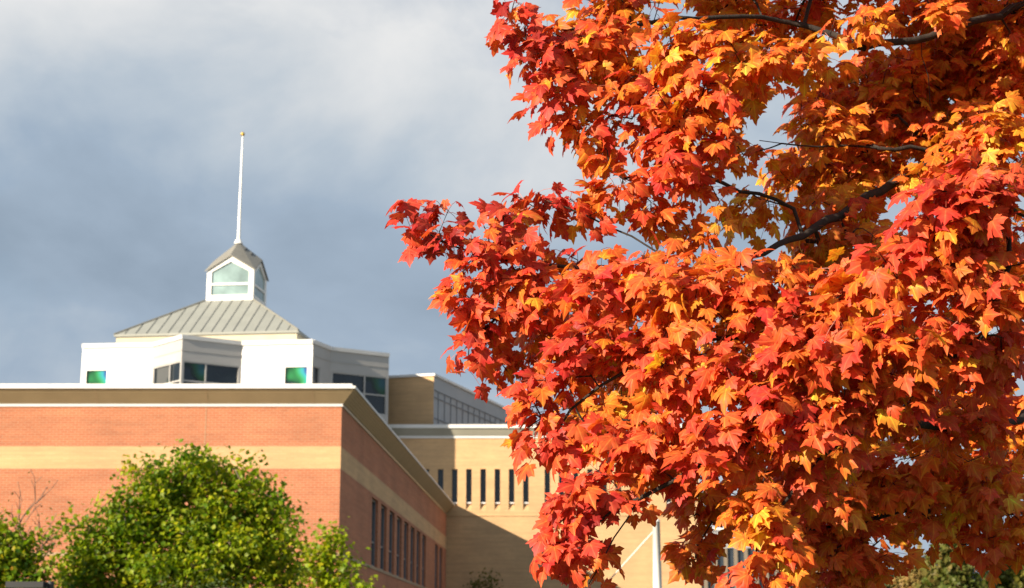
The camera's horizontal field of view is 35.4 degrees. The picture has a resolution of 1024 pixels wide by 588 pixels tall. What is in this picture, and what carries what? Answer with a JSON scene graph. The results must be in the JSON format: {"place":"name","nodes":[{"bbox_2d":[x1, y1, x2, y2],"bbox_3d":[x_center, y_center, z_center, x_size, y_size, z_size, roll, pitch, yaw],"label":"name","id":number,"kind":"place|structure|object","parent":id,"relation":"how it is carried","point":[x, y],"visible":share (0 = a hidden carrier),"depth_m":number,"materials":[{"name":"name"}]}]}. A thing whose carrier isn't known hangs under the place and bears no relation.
{"place":"outdoors","nodes":[
{"label":"outdoors","id":0,"kind":"place"},
{"bbox_2d":[5,581,53,587],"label":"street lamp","id":1,"kind":"object","parent":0,"point":[27,584],"visible":1,"depth_m":23.48,"materials":[{"name":"metal"}]},
{"bbox_2d":[0,384,454,587],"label":"brick building","id":2,"kind":"structure","parent":0,"point":[341,453],"depth_m":45.24,"materials":[{"name":"brick"}]},
{"bbox_2d":[371,499,375,565],"bbox_3d":[-4.623,7.830,52.636,0.060,2.200,1.659,0,-12,2],"label":"window","id":3,"kind":"structure","parent":2,"relation":"in","point":[373,501],"depth_m":53.25,"materials":[{"name":"black glass"}]},
{"bbox_2d":[380,506,383,569],"bbox_3d":[-4.527,8.371,55.089,0.060,2.200,1.659,0,-12,2],"label":"window","id":4,"kind":"structure","parent":2,"relation":"in","point":[382,508],"depth_m":55.74,"materials":[{"name":"black glass"}]},
{"bbox_2d":[389,512,391,572],"bbox_3d":[-4.430,8.913,57.542,0.060,2.200,1.659,0,-12,2],"label":"window","id":5,"kind":"structure","parent":2,"relation":"in","point":[390,524],"depth_m":58.19,"materials":[{"name":"black glass"}]},
{"bbox_2d":[396,517,399,575],"bbox_3d":[-4.334,9.454,59.994,0.060,2.200,1.659,0,-12,2],"label":"window","id":6,"kind":"structure","parent":2,"relation":"in","point":[398,520],"depth_m":60.70,"materials":[{"name":"black glass"}]},
{"bbox_2d":[404,522,405,578],"bbox_3d":[-4.237,9.996,62.447,0.060,2.200,1.659,0,-12,2],"label":"window","id":7,"kind":"structure","parent":2,"relation":"in","point":[404,522],"depth_m":63.16,"materials":[{"name":"black glass"}]},
{"bbox_2d":[410,528,412,581],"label":"window","id":8,"kind":"structure","parent":2,"relation":"in","point":[411,528],"depth_m":65.63,"materials":[{"name":"black glass"}]},
{"bbox_2d":[416,532,418,583],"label":"window","id":9,"kind":"structure","parent":2,"relation":"in","point":[417,532],"depth_m":68.03,"materials":[{"name":"black glass"}]},
{"bbox_2d":[422,536,423,585],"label":"window","id":10,"kind":"structure","parent":2,"relation":"in","point":[423,536],"depth_m":70.57,"materials":[{"name":"black glass"}]},
{"bbox_2d":[435,545,435,587],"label":"window","id":11,"kind":"structure","parent":2,"relation":"in","point":[435,545],"depth_m":76.82,"materials":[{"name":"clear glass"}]},
{"bbox_2d":[439,549,440,587],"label":"window","id":12,"kind":"structure","parent":2,"relation":"in","point":[440,549],"depth_m":79.28,"materials":[{"name":"black glass"}]},
{"bbox_2d":[80,132,389,423],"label":"roof tower","id":13,"kind":"structure","parent":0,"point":[232,329],"depth_m":80.60,"materials":[{"name":"white paint"}]},
{"bbox_2d":[86,370,106,383],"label":"art window","id":14,"kind":"structure","parent":13,"relation":"in","point":[93,377],"depth_m":79.61,"materials":[{"name":"green glass"}]},
{"bbox_2d":[184,362,204,380],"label":"art window","id":15,"kind":"structure","parent":13,"relation":"in","point":[192,371],"depth_m":77.63,"materials":[{"name":"green glass"}]},
{"bbox_2d":[285,367,306,383],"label":"art window","id":16,"kind":"structure","parent":13,"relation":"in","point":[293,375],"depth_m":78.61,"materials":[{"name":"green glass"}]},
{"bbox_2d":[365,377,384,394],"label":"art window","id":17,"kind":"structure","parent":13,"relation":"in","point":[373,385],"depth_m":81.76,"materials":[{"name":"green glass"}]},
{"bbox_2d":[0,0,1023,579],"label":"sky","id":18,"kind":"structure","parent":0,"point":[122,122],"materials":[{"name":"grey"}]},
{"bbox_2d":[388,424,701,587],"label":"tan building","id":19,"kind":"structure","parent":0,"point":[492,515],"depth_m":82.30,"materials":[{"name":"brick"}]},
{"bbox_2d":[438,469,442,489],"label":"window","id":20,"kind":"structure","parent":19,"relation":"in","point":[440,471],"depth_m":82.90,"materials":[{"name":"black glass"}]},
{"bbox_2d":[452,469,457,503],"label":"window","id":21,"kind":"structure","parent":19,"relation":"in","point":[454,471],"depth_m":82.82,"materials":[{"name":"black glass"}]},
{"bbox_2d":[388,373,537,475],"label":"penthouse","id":22,"kind":"object","parent":19,"relation":"on","point":[431,398],"visible":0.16,"depth_m":84.95,"materials":[{"name":"beige brick"}]},
{"bbox_2d":[466,469,471,503],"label":"window","id":23,"kind":"structure","parent":19,"relation":"in","point":[468,471],"depth_m":82.80,"materials":[{"name":"black glass"}]},
{"bbox_2d":[480,469,485,503],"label":"window","id":24,"kind":"structure","parent":19,"relation":"in","point":[483,471],"depth_m":82.80,"materials":[{"name":"black glass"}]},
{"bbox_2d":[495,469,499,503],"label":"window","id":25,"kind":"structure","parent":19,"relation":"in","point":[497,471],"depth_m":82.80,"materials":[{"name":"black glass"}]},
{"bbox_2d":[509,469,513,503],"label":"window","id":26,"kind":"structure","parent":19,"relation":"in","point":[511,471],"depth_m":82.80,"materials":[{"name":"black glass"}]},
{"bbox_2d":[523,474,528,503],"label":"window","id":27,"kind":"structure","parent":19,"relation":"in","point":[525,483],"depth_m":82.76,"materials":[{"name":"black glass"}]},
{"bbox_2d":[545,469,549,501],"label":"window","id":28,"kind":"structure","parent":19,"relation":"in","point":[547,476],"depth_m":82.84,"materials":[{"name":"black glass"}]},
{"bbox_2d":[559,472,563,494],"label":"window","id":29,"kind":"structure","parent":19,"relation":"in","point":[560,478],"depth_m":82.86,"materials":[{"name":"black glass"}]},
{"bbox_2d":[702,528,819,587],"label":"glazed wing","id":30,"kind":"structure","parent":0,"point":[735,557],"depth_m":81.86,"materials":[{"name":"grey glass"}]},
{"label":"ground","id":31,"kind":"structure","parent":0,"visible":0},
{"bbox_2d":[0,507,66,587],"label":"tree","id":32,"kind":"object","parent":31,"relation":"on","point":[17,557],"visible":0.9,"depth_m":32.44,"materials":[{"name":"green plant"}]},
{"bbox_2d":[1,469,66,569],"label":"bare tree","id":33,"kind":"object","parent":31,"relation":"on","point":[39,527],"visible":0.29,"depth_m":36.27,"materials":[{"name":"brown plant"}]},
{"bbox_2d":[27,439,323,587],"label":"green tree","id":34,"kind":"object","parent":31,"relation":"on","point":[207,531],"visible":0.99,"depth_m":34.07,"materials":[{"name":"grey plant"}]},
{"bbox_2d":[151,573,252,587],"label":"shrub","id":35,"kind":"object","parent":31,"relation":"on","point":[224,582],"visible":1,"depth_m":25.57,"materials":[{"name":"green plant"}]},
{"bbox_2d":[287,516,384,587],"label":"young tree","id":36,"kind":"object","parent":31,"relation":"on","point":[324,567],"visible":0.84,"depth_m":39.34,"materials":[{"name":"green plant"}]},
{"bbox_2d":[463,568,502,587],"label":"conifer shrub","id":37,"kind":"object","parent":31,"relation":"on","point":[474,584],"visible":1,"depth_m":74.87,"materials":[{"name":"green plant"}]},
{"bbox_2d":[610,519,661,587],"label":"white mast","id":38,"kind":"object","parent":31,"relation":"on","point":[657,577],"visible":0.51,"depth_m":69.08,"materials":[{"name":"white metal"}]},
{"bbox_2d":[385,0,1023,587],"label":"maple tree","id":39,"kind":"object","parent":31,"relation":"on","point":[827,494],"visible":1,"depth_m":5.87,"materials":[{"name":"orange plant"}]},
{"bbox_2d":[884,567,899,587],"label":"autumn tree","id":40,"kind":"object","parent":31,"relation":"on","point":[889,585],"visible":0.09,"depth_m":68.41,"materials":[{"name":"green plant"}]},
{"bbox_2d":[888,544,929,587],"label":"autumn tree","id":41,"kind":"object","parent":31,"relation":"on","point":[911,580],"visible":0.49,"depth_m":64.64,"materials":[{"name":"yellow plant"}]},
{"bbox_2d":[914,543,1002,587],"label":"autumn tree","id":42,"kind":"object","parent":31,"relation":"on","point":[944,572],"visible":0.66,"depth_m":60.59,"materials":[{"name":"green plant"}]},
{"bbox_2d":[980,555,1023,587],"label":"autumn tree","id":43,"kind":"object","parent":31,"relation":"on","point":[1009,578],"visible":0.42,"depth_m":62.47,"materials":[{"name":"green plant"}]}
]}

